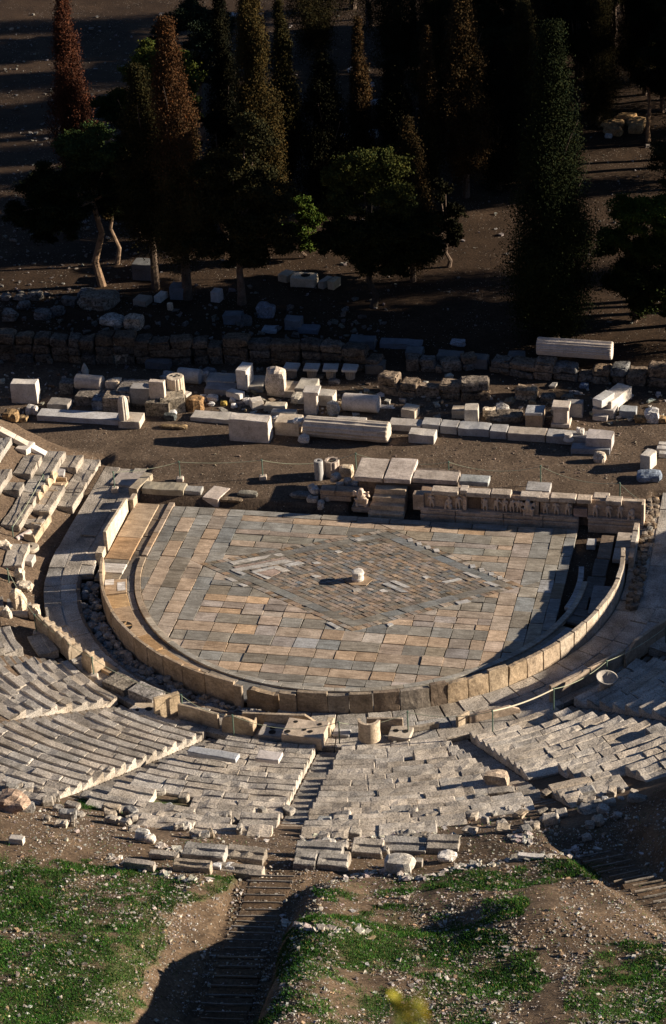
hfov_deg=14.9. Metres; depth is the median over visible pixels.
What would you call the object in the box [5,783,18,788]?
seat fragment
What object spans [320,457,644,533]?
carved stage
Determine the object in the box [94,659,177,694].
rope
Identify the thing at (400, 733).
socket slab
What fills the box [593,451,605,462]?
stone
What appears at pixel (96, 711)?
stairway
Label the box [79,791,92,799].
seat fragment
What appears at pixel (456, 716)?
rope
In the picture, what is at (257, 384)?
flat slab
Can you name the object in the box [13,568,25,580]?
marble fragment
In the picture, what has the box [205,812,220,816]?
seat fragment
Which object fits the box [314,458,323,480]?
hollow shaft
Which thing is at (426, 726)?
upright slab
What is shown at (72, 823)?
seat fragment
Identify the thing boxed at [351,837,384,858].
seat block
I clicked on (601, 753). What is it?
seating wedge
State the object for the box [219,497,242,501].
stone
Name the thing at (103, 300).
boulder
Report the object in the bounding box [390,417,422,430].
marble slab
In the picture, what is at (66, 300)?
stone
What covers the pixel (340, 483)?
stage rubble
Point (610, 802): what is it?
seat fragment
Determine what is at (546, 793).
seat fragment
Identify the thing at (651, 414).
stone
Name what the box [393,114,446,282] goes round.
brown cypress
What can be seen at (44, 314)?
stone
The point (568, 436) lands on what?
round stone
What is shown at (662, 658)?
stairway
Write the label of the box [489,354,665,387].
ruined wall
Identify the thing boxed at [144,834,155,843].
stone
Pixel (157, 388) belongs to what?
marble stele
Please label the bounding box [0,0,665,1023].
ground
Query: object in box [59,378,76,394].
footing block
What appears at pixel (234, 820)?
seat fragment
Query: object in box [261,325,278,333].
shaded block
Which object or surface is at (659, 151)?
wood tree
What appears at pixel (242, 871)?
seat block
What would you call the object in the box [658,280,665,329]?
green shrub
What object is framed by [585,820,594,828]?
seat fragment
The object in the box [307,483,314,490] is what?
stage rubble
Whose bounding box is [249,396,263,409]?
marble block
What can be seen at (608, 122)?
boulder
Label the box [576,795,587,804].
seat fragment
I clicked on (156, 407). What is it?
footing block
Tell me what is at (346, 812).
seat fragment
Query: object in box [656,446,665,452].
marble block
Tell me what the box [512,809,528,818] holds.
seat fragment
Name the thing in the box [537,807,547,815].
seat fragment
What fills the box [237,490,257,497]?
stone
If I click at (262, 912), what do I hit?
hillside stairs
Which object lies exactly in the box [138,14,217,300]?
tall cypress
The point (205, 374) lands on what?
stone
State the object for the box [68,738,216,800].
stairway
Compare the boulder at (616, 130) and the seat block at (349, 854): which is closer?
the seat block at (349, 854)
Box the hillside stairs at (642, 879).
[580,850,665,916]
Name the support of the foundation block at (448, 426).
on the ground at (418, 308)
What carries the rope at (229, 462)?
attached to the rope post at (262, 476)
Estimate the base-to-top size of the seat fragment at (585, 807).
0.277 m
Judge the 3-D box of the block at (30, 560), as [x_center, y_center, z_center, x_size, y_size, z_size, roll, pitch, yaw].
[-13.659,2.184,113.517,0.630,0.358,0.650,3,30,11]
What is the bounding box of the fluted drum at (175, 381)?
[166,373,184,393]
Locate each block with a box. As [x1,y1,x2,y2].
[10,379,39,403]
[15,441,34,454]
[25,554,35,566]
[47,397,72,409]
[57,468,65,476]
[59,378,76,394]
[75,388,113,405]
[91,394,103,410]
[102,390,131,411]
[102,672,137,696]
[116,379,148,406]
[123,857,155,872]
[128,472,152,499]
[128,681,164,702]
[129,382,148,403]
[131,258,150,280]
[133,294,152,306]
[133,703,153,716]
[145,357,172,369]
[145,396,169,416]
[149,849,178,859]
[154,290,167,302]
[159,389,185,412]
[169,282,182,299]
[173,857,212,873]
[182,841,227,862]
[184,485,203,494]
[202,486,229,507]
[210,288,223,302]
[216,861,264,879]
[222,311,243,324]
[227,844,267,865]
[228,413,272,442]
[235,362,253,390]
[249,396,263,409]
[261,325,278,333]
[264,401,287,410]
[270,408,296,417]
[278,269,294,282]
[281,717,329,750]
[284,315,303,330]
[290,271,317,287]
[293,851,317,869]
[295,840,343,855]
[298,324,320,333]
[316,852,348,871]
[318,276,332,288]
[318,389,336,405]
[327,276,340,289]
[344,851,350,866]
[349,334,376,349]
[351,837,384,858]
[365,359,385,373]
[379,338,422,348]
[384,835,426,854]
[401,403,419,418]
[405,346,424,358]
[408,427,436,443]
[414,857,422,867]
[421,417,441,431]
[426,834,459,853]
[436,349,463,361]
[440,419,459,434]
[451,405,464,418]
[458,421,491,436]
[464,403,478,421]
[474,353,489,369]
[487,786,514,796]
[490,424,508,438]
[507,426,547,441]
[508,350,524,357]
[546,429,586,444]
[567,399,583,417]
[571,443,609,454]
[586,429,613,450]
[592,404,618,418]
[593,390,614,407]
[593,413,608,420]
[604,383,631,408]
[619,405,636,417]
[640,448,656,468]
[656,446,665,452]
[658,441,665,445]
[659,451,665,457]
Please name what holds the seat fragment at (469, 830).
on the ground at (418, 308)
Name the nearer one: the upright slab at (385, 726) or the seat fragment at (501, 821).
the seat fragment at (501, 821)
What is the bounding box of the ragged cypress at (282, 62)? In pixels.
[266,0,307,185]
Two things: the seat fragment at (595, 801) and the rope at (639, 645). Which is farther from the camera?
the rope at (639, 645)
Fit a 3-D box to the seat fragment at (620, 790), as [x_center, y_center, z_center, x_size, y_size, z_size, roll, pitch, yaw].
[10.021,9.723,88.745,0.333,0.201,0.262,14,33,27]
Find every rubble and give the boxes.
[81,497,659,713]
[306,494,317,502]
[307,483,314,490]
[309,485,319,494]
[317,499,324,509]
[330,472,341,482]
[336,481,343,485]
[343,477,352,485]
[351,480,358,486]
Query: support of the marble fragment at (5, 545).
on the ground at (418, 308)
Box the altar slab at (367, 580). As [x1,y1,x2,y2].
[345,575,371,585]
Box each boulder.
[77,287,94,299]
[77,289,119,311]
[185,395,203,411]
[384,853,415,873]
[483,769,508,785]
[515,384,537,400]
[601,119,615,127]
[603,125,622,136]
[611,119,624,128]
[614,112,636,125]
[626,116,645,126]
[628,121,643,133]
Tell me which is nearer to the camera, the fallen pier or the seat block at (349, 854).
the seat block at (349, 854)
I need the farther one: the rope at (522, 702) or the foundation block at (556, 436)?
the foundation block at (556, 436)
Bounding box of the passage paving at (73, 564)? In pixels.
[43,466,665,751]
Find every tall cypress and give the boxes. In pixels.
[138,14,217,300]
[226,0,291,222]
[435,0,506,198]
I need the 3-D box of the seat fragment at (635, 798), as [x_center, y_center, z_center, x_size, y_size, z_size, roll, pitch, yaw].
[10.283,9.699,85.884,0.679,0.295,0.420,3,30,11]
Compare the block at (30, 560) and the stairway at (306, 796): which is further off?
the block at (30, 560)
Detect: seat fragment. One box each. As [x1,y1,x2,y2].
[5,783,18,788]
[20,801,34,812]
[22,787,33,791]
[23,782,33,788]
[35,786,43,792]
[39,792,55,802]
[41,795,53,806]
[41,815,49,821]
[52,804,63,811]
[54,792,59,802]
[54,819,68,827]
[58,808,76,819]
[64,800,80,810]
[69,817,75,826]
[76,810,84,817]
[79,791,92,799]
[101,803,120,812]
[104,808,116,816]
[104,814,121,824]
[118,817,131,826]
[122,805,134,815]
[125,804,138,814]
[125,814,137,822]
[128,825,139,831]
[136,812,151,817]
[156,788,165,795]
[173,822,183,830]
[178,792,189,802]
[180,821,191,831]
[181,810,194,813]
[189,828,201,837]
[191,830,209,838]
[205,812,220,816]
[205,828,214,838]
[215,810,231,817]
[232,815,237,823]
[236,823,242,833]
[257,806,266,812]
[281,804,294,815]
[315,834,329,839]
[317,815,330,819]
[317,831,330,837]
[322,837,335,841]
[335,810,350,814]
[338,840,348,849]
[348,827,361,839]
[380,845,389,857]
[395,829,404,835]
[402,828,415,835]
[408,807,417,817]
[412,832,423,836]
[418,831,429,837]
[424,811,439,815]
[455,796,465,800]
[461,825,477,834]
[465,811,478,820]
[473,793,485,797]
[481,816,488,823]
[490,810,497,815]
[495,823,509,832]
[496,818,507,823]
[504,805,511,809]
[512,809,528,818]
[519,824,532,833]
[527,820,539,830]
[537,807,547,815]
[540,788,551,798]
[542,813,559,825]
[554,807,566,817]
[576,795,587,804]
[577,785,595,795]
[578,802,593,812]
[579,794,595,803]
[581,833,591,841]
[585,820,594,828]
[587,798,600,803]
[591,815,604,826]
[596,802,609,813]
[597,792,604,799]
[602,797,615,806]
[606,785,616,797]
[613,811,622,818]
[617,787,624,792]
[627,793,646,802]
[629,788,638,792]
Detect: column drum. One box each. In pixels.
[74,374,104,388]
[177,367,202,383]
[341,393,380,412]
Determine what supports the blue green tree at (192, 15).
on the ground at (418, 308)
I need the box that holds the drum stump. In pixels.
[339,464,353,477]
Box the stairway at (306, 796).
[280,752,337,825]
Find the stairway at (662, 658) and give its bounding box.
[643,655,665,661]
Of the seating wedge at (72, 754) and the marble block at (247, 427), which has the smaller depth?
the seating wedge at (72, 754)
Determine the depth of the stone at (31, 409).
126.27 m
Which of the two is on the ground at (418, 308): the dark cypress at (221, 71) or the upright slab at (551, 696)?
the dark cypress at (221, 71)
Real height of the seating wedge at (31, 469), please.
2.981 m
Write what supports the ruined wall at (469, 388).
on the ground at (418, 308)
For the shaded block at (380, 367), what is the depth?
128.40 m
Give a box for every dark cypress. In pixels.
[102,62,171,289]
[202,0,241,155]
[284,50,362,211]
[365,53,428,175]
[457,36,530,195]
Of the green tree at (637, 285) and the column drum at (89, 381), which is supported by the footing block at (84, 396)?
the column drum at (89, 381)
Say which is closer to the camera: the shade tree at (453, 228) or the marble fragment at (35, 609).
the marble fragment at (35, 609)
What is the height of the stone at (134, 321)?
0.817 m
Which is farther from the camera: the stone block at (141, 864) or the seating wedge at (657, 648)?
the seating wedge at (657, 648)
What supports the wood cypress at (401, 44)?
on the ground at (418, 308)
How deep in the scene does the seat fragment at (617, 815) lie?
85.01 m
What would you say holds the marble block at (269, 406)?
on the ground at (418, 308)
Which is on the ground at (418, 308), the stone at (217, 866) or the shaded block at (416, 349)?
the shaded block at (416, 349)
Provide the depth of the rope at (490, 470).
117.62 m
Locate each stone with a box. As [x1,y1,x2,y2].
[0,293,11,300]
[2,308,18,321]
[2,409,19,421]
[13,292,26,300]
[16,300,30,309]
[18,415,28,422]
[25,404,38,414]
[26,289,43,300]
[33,308,51,320]
[51,305,65,315]
[61,295,77,305]
[99,312,124,327]
[123,313,144,330]
[135,827,150,841]
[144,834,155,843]
[159,370,175,383]
[160,424,187,429]
[163,412,176,420]
[167,302,172,310]
[200,394,206,401]
[202,367,216,373]
[202,370,208,381]
[206,394,218,401]
[212,862,221,869]
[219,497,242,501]
[220,400,226,405]
[225,862,234,869]
[229,397,235,402]
[231,403,237,408]
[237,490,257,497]
[240,314,252,325]
[242,397,249,404]
[256,301,275,318]
[271,415,277,421]
[289,491,311,498]
[290,392,303,403]
[293,417,303,426]
[297,433,309,443]
[303,393,318,414]
[326,400,340,415]
[328,378,339,384]
[380,405,394,408]
[437,849,456,862]
[450,338,465,346]
[483,406,495,416]
[484,410,499,422]
[494,409,523,423]
[496,403,508,409]
[528,400,535,404]
[540,392,555,402]
[561,393,573,400]
[563,432,573,441]
[576,427,584,434]
[579,382,588,388]
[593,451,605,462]
[605,133,612,137]
[634,414,646,423]
[637,469,661,482]
[644,407,658,423]
[658,415,665,423]
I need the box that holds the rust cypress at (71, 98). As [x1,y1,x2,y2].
[41,0,97,196]
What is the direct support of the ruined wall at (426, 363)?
on the ground at (418, 308)
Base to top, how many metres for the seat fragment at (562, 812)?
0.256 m
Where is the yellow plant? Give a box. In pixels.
[386,989,429,1023]
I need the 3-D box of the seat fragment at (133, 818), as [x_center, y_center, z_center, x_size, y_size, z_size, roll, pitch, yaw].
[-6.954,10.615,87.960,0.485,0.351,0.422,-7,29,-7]
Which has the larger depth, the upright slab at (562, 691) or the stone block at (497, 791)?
the upright slab at (562, 691)
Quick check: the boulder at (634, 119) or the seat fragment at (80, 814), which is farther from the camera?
the boulder at (634, 119)
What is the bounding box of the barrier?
[95,493,639,718]
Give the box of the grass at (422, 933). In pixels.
[0,784,665,1023]
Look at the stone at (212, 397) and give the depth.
126.62 m
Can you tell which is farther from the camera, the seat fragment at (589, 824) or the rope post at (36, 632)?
the rope post at (36, 632)
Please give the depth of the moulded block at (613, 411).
123.10 m
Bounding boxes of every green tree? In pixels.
[138,0,236,142]
[591,191,665,322]
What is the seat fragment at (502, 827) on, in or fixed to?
on the ground at (418, 308)
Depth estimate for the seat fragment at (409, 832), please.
85.69 m
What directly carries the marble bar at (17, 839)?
on the ground at (418, 308)
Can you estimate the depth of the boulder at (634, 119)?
156.39 m
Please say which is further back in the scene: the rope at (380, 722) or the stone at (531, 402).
the stone at (531, 402)
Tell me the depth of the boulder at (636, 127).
155.59 m
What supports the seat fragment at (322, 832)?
on the ground at (418, 308)
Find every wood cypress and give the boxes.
[283,0,354,65]
[335,0,363,13]
[346,0,439,89]
[401,0,452,127]
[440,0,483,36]
[512,0,548,106]
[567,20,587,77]
[572,0,625,128]
[579,0,629,94]
[614,0,641,82]
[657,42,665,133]
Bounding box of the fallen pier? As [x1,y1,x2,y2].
[302,415,390,442]
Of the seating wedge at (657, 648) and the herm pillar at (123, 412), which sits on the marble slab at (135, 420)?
the herm pillar at (123, 412)
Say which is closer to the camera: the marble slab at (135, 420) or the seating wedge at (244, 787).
the seating wedge at (244, 787)
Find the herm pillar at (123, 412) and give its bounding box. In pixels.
[118,395,129,420]
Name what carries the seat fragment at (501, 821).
on the ground at (418, 308)
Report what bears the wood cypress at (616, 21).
on the ground at (418, 308)
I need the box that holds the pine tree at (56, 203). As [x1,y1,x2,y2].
[0,119,134,286]
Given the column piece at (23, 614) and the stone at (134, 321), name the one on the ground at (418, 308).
the column piece at (23, 614)
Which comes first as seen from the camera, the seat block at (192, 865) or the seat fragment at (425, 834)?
the seat block at (192, 865)
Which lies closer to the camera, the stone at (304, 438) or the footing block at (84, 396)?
the stone at (304, 438)
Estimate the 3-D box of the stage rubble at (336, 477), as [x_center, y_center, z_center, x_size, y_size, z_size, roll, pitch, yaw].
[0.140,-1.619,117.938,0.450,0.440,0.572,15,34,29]
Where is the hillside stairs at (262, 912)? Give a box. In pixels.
[195,874,293,1023]
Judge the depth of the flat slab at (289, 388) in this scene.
126.73 m
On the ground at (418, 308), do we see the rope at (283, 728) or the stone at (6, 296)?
the stone at (6, 296)
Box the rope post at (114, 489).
[111,471,118,492]
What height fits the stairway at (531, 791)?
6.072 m
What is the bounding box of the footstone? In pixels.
[101,661,118,675]
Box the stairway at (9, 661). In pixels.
[0,656,63,665]
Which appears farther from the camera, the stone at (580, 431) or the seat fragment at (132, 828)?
the stone at (580, 431)
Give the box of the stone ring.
[28,542,38,552]
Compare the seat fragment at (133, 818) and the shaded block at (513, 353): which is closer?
the seat fragment at (133, 818)
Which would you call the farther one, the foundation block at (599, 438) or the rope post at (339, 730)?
the foundation block at (599, 438)
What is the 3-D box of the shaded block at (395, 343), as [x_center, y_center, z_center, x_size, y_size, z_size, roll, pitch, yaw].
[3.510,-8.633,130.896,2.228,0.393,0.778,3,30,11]
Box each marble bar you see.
[9,834,24,844]
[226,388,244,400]
[517,852,543,858]
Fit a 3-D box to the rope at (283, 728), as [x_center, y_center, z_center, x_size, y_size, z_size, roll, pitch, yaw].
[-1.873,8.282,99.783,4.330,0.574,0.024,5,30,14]
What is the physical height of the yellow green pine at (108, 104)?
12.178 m
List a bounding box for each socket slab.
[258,722,285,741]
[388,725,413,741]
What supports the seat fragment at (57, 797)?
on the ground at (418, 308)
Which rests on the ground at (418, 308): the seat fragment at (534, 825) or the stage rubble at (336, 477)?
the seat fragment at (534, 825)
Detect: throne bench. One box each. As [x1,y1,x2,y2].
[23,511,51,542]
[36,471,67,504]
[36,614,81,659]
[81,649,104,672]
[222,714,257,735]
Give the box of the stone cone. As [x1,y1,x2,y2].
[81,363,88,373]
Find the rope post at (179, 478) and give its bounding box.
[176,461,183,481]
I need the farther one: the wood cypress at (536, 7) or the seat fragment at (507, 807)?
the wood cypress at (536, 7)
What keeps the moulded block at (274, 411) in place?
on the marble slab
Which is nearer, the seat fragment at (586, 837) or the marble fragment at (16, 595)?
the seat fragment at (586, 837)
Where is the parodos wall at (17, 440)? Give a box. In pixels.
[0,426,46,456]
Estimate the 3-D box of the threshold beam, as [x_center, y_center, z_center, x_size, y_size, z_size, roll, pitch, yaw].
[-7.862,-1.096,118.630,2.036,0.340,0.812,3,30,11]
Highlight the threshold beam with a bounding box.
[142,481,186,495]
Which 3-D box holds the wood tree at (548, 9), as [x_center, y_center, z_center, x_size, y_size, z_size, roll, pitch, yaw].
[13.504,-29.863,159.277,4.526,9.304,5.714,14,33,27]
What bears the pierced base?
on the ground at (418, 308)
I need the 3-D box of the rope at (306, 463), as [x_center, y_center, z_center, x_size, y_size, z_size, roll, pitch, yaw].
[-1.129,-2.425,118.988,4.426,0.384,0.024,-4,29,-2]
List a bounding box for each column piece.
[11,611,28,617]
[15,529,31,539]
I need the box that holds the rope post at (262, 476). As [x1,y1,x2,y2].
[259,459,266,479]
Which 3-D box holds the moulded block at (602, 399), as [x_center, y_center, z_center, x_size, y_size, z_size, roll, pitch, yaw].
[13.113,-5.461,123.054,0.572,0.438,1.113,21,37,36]
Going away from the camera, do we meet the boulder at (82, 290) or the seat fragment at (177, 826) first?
the seat fragment at (177, 826)
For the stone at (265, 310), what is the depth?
134.01 m
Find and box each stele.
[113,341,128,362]
[148,379,165,398]
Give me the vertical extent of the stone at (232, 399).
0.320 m
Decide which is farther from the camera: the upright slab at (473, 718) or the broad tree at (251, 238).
the broad tree at (251, 238)
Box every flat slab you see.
[110,471,141,487]
[184,391,190,397]
[204,382,237,394]
[206,372,236,383]
[246,375,265,391]
[267,380,298,397]
[294,378,319,391]
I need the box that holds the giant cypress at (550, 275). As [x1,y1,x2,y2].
[484,16,613,358]
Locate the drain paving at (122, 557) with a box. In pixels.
[94,503,631,712]
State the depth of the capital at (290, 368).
128.39 m
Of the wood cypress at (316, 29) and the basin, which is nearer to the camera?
the basin
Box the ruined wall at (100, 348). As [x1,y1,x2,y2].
[0,328,383,371]
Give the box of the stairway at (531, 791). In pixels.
[452,740,556,805]
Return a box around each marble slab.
[37,408,118,424]
[118,412,144,428]
[187,746,239,762]
[190,410,274,426]
[255,750,282,763]
[337,416,366,419]
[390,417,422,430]
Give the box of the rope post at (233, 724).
[231,714,234,735]
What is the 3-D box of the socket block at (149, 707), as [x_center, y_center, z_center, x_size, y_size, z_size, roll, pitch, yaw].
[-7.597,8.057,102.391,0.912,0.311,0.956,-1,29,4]
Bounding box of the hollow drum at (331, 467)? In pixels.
[324,456,339,477]
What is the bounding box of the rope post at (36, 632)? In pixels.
[33,614,39,634]
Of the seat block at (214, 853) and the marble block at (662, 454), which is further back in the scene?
the marble block at (662, 454)
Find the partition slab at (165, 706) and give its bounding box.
[153,691,179,717]
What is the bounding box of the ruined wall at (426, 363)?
[406,351,476,372]
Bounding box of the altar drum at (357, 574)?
[351,568,363,581]
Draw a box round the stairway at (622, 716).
[567,706,665,725]
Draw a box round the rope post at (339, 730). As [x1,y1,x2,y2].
[337,721,339,743]
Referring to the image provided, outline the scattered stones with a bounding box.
[0,12,665,485]
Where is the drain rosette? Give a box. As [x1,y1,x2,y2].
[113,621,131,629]
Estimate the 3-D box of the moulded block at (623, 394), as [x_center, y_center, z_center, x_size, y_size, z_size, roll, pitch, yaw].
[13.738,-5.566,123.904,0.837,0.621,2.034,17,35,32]
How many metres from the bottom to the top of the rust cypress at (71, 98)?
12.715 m
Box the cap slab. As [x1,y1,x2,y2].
[302,385,320,395]
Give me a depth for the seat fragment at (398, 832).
86.10 m
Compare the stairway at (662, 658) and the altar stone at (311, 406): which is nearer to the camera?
the stairway at (662, 658)
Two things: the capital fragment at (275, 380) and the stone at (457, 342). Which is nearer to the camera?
the capital fragment at (275, 380)
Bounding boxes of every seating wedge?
[0,437,100,570]
[0,626,58,658]
[0,658,117,720]
[0,705,205,804]
[85,735,315,836]
[300,736,534,838]
[469,706,665,814]
[574,658,665,720]
[648,636,665,655]
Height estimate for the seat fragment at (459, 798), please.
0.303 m
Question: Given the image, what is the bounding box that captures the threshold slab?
[332,728,350,737]
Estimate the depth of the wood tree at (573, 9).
155.96 m
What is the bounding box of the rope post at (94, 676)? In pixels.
[90,656,98,679]
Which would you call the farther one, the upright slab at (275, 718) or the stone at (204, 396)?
the stone at (204, 396)
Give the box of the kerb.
[134,502,586,692]
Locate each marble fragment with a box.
[0,539,11,550]
[0,605,12,618]
[9,588,26,610]
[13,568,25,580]
[15,581,33,591]
[27,604,40,619]
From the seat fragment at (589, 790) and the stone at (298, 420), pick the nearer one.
the seat fragment at (589, 790)
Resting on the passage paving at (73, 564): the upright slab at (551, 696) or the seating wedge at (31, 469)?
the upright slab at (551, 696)
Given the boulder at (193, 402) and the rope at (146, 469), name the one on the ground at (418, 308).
the boulder at (193, 402)
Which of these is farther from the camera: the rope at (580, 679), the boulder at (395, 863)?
the rope at (580, 679)
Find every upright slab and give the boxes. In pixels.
[177,703,219,728]
[242,712,315,727]
[366,717,402,733]
[409,721,438,731]
[456,710,469,726]
[469,705,519,722]
[549,668,588,699]
[550,690,554,702]
[587,648,624,683]
[623,618,665,667]
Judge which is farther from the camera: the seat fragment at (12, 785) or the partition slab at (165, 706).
the partition slab at (165, 706)
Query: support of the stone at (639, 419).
on the ground at (418, 308)
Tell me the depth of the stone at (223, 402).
126.19 m
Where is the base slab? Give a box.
[525,405,544,415]
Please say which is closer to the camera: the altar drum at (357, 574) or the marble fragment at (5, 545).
the altar drum at (357, 574)
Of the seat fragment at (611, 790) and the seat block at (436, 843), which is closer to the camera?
the seat block at (436, 843)
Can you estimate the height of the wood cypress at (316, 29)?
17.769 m
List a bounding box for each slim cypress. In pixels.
[345,15,377,154]
[413,24,446,203]
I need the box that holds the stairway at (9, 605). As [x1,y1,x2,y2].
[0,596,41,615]
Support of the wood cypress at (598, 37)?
on the ground at (418, 308)
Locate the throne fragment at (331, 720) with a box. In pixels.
[326,717,334,736]
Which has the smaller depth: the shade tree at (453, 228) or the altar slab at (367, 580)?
the altar slab at (367, 580)
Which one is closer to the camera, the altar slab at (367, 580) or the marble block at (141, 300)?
the altar slab at (367, 580)
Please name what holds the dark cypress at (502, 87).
on the ground at (418, 308)
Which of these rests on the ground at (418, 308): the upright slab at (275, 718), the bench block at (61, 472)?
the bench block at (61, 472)
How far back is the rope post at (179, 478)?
119.34 m
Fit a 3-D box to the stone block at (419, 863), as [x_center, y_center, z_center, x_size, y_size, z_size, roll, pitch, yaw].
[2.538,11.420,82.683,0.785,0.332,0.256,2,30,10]
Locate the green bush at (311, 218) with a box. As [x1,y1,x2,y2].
[281,194,328,258]
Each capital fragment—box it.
[105,377,121,389]
[265,366,285,394]
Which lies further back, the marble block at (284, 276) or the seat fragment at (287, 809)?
the marble block at (284, 276)
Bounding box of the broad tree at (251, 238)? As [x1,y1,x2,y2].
[179,109,306,305]
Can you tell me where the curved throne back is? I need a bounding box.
[357,718,380,743]
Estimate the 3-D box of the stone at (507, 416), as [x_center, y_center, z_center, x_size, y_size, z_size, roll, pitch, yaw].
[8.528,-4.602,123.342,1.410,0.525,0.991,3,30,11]
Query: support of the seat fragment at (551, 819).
on the ground at (418, 308)
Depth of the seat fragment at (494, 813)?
88.16 m
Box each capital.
[283,362,299,378]
[303,363,319,377]
[322,363,338,378]
[341,363,358,379]
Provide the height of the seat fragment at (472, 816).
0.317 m
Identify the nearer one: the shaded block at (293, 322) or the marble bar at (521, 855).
the marble bar at (521, 855)
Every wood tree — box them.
[440,24,516,88]
[502,0,584,34]
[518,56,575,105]
[552,0,620,112]
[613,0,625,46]
[627,3,665,112]
[640,137,665,192]
[654,160,665,189]
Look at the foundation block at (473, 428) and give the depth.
122.08 m
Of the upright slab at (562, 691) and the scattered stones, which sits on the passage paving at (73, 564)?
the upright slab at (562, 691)
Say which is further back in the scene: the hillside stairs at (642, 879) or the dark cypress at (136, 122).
the dark cypress at (136, 122)
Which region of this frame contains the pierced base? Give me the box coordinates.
[525,410,544,426]
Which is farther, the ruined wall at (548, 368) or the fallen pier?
the ruined wall at (548, 368)
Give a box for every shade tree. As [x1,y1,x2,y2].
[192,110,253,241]
[431,177,468,267]
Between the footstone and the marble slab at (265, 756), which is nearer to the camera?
the marble slab at (265, 756)
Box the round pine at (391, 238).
[306,144,447,307]
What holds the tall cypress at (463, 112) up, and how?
on the ground at (418, 308)
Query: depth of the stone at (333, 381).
127.70 m
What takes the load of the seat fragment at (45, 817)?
on the ground at (418, 308)
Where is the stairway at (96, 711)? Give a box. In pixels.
[0,705,127,726]
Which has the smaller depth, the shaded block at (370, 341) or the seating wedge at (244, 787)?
the seating wedge at (244, 787)
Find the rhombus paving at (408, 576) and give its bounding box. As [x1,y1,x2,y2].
[200,528,522,631]
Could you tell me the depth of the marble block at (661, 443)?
120.13 m
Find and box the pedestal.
[274,413,302,436]
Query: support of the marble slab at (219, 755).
on the seating wedge at (244, 787)
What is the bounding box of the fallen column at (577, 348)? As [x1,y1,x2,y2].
[536,337,613,359]
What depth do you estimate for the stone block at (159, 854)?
82.48 m
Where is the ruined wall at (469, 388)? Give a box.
[378,370,489,401]
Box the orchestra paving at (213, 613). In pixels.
[141,506,577,688]
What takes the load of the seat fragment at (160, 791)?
on the ground at (418, 308)
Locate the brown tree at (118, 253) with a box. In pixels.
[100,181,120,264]
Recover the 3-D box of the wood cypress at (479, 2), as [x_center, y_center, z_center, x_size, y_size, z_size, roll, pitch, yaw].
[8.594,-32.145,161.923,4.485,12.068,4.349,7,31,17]
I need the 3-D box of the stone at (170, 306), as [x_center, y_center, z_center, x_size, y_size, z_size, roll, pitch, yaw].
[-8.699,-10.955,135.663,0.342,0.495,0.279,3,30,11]
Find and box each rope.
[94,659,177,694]
[114,462,177,472]
[182,460,260,462]
[182,696,230,715]
[233,716,335,728]
[262,454,354,463]
[339,712,406,724]
[408,711,490,716]
[449,462,539,470]
[493,689,552,711]
[542,467,618,483]
[555,662,605,688]
[608,627,665,660]
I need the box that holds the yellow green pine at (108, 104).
[85,38,210,167]
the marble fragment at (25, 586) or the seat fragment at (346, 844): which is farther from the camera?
the marble fragment at (25, 586)
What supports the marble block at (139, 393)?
on the footing block at (124, 386)
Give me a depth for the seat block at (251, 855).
83.01 m
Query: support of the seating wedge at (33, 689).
on the ground at (418, 308)
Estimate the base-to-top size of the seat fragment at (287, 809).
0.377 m
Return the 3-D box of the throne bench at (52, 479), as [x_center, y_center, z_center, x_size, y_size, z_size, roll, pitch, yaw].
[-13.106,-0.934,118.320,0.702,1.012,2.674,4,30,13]
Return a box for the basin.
[596,670,617,691]
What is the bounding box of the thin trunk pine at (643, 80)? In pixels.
[631,46,661,141]
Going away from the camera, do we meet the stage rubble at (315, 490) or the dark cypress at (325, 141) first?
the stage rubble at (315, 490)
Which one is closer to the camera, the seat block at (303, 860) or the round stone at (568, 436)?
the seat block at (303, 860)
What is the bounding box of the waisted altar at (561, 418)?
[551,400,571,427]
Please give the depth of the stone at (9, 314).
135.52 m
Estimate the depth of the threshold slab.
100.45 m
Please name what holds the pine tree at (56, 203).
on the ground at (418, 308)
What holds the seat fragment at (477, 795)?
on the ground at (418, 308)
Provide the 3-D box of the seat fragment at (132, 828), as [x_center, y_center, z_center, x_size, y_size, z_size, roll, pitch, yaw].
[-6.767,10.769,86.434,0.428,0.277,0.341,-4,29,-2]
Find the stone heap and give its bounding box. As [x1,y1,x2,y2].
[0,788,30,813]
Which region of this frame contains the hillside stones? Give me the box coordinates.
[0,799,665,1023]
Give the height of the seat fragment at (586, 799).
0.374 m
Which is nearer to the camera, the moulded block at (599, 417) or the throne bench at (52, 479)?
the throne bench at (52, 479)
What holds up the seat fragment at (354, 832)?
on the ground at (418, 308)
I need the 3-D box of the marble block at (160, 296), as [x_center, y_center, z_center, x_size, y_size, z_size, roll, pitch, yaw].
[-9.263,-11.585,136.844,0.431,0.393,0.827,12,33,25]
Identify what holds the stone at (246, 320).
on the ground at (418, 308)
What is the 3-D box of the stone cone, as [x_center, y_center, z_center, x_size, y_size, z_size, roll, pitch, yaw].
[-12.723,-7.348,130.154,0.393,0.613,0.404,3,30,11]
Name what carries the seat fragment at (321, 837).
on the ground at (418, 308)
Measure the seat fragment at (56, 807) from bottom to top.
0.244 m

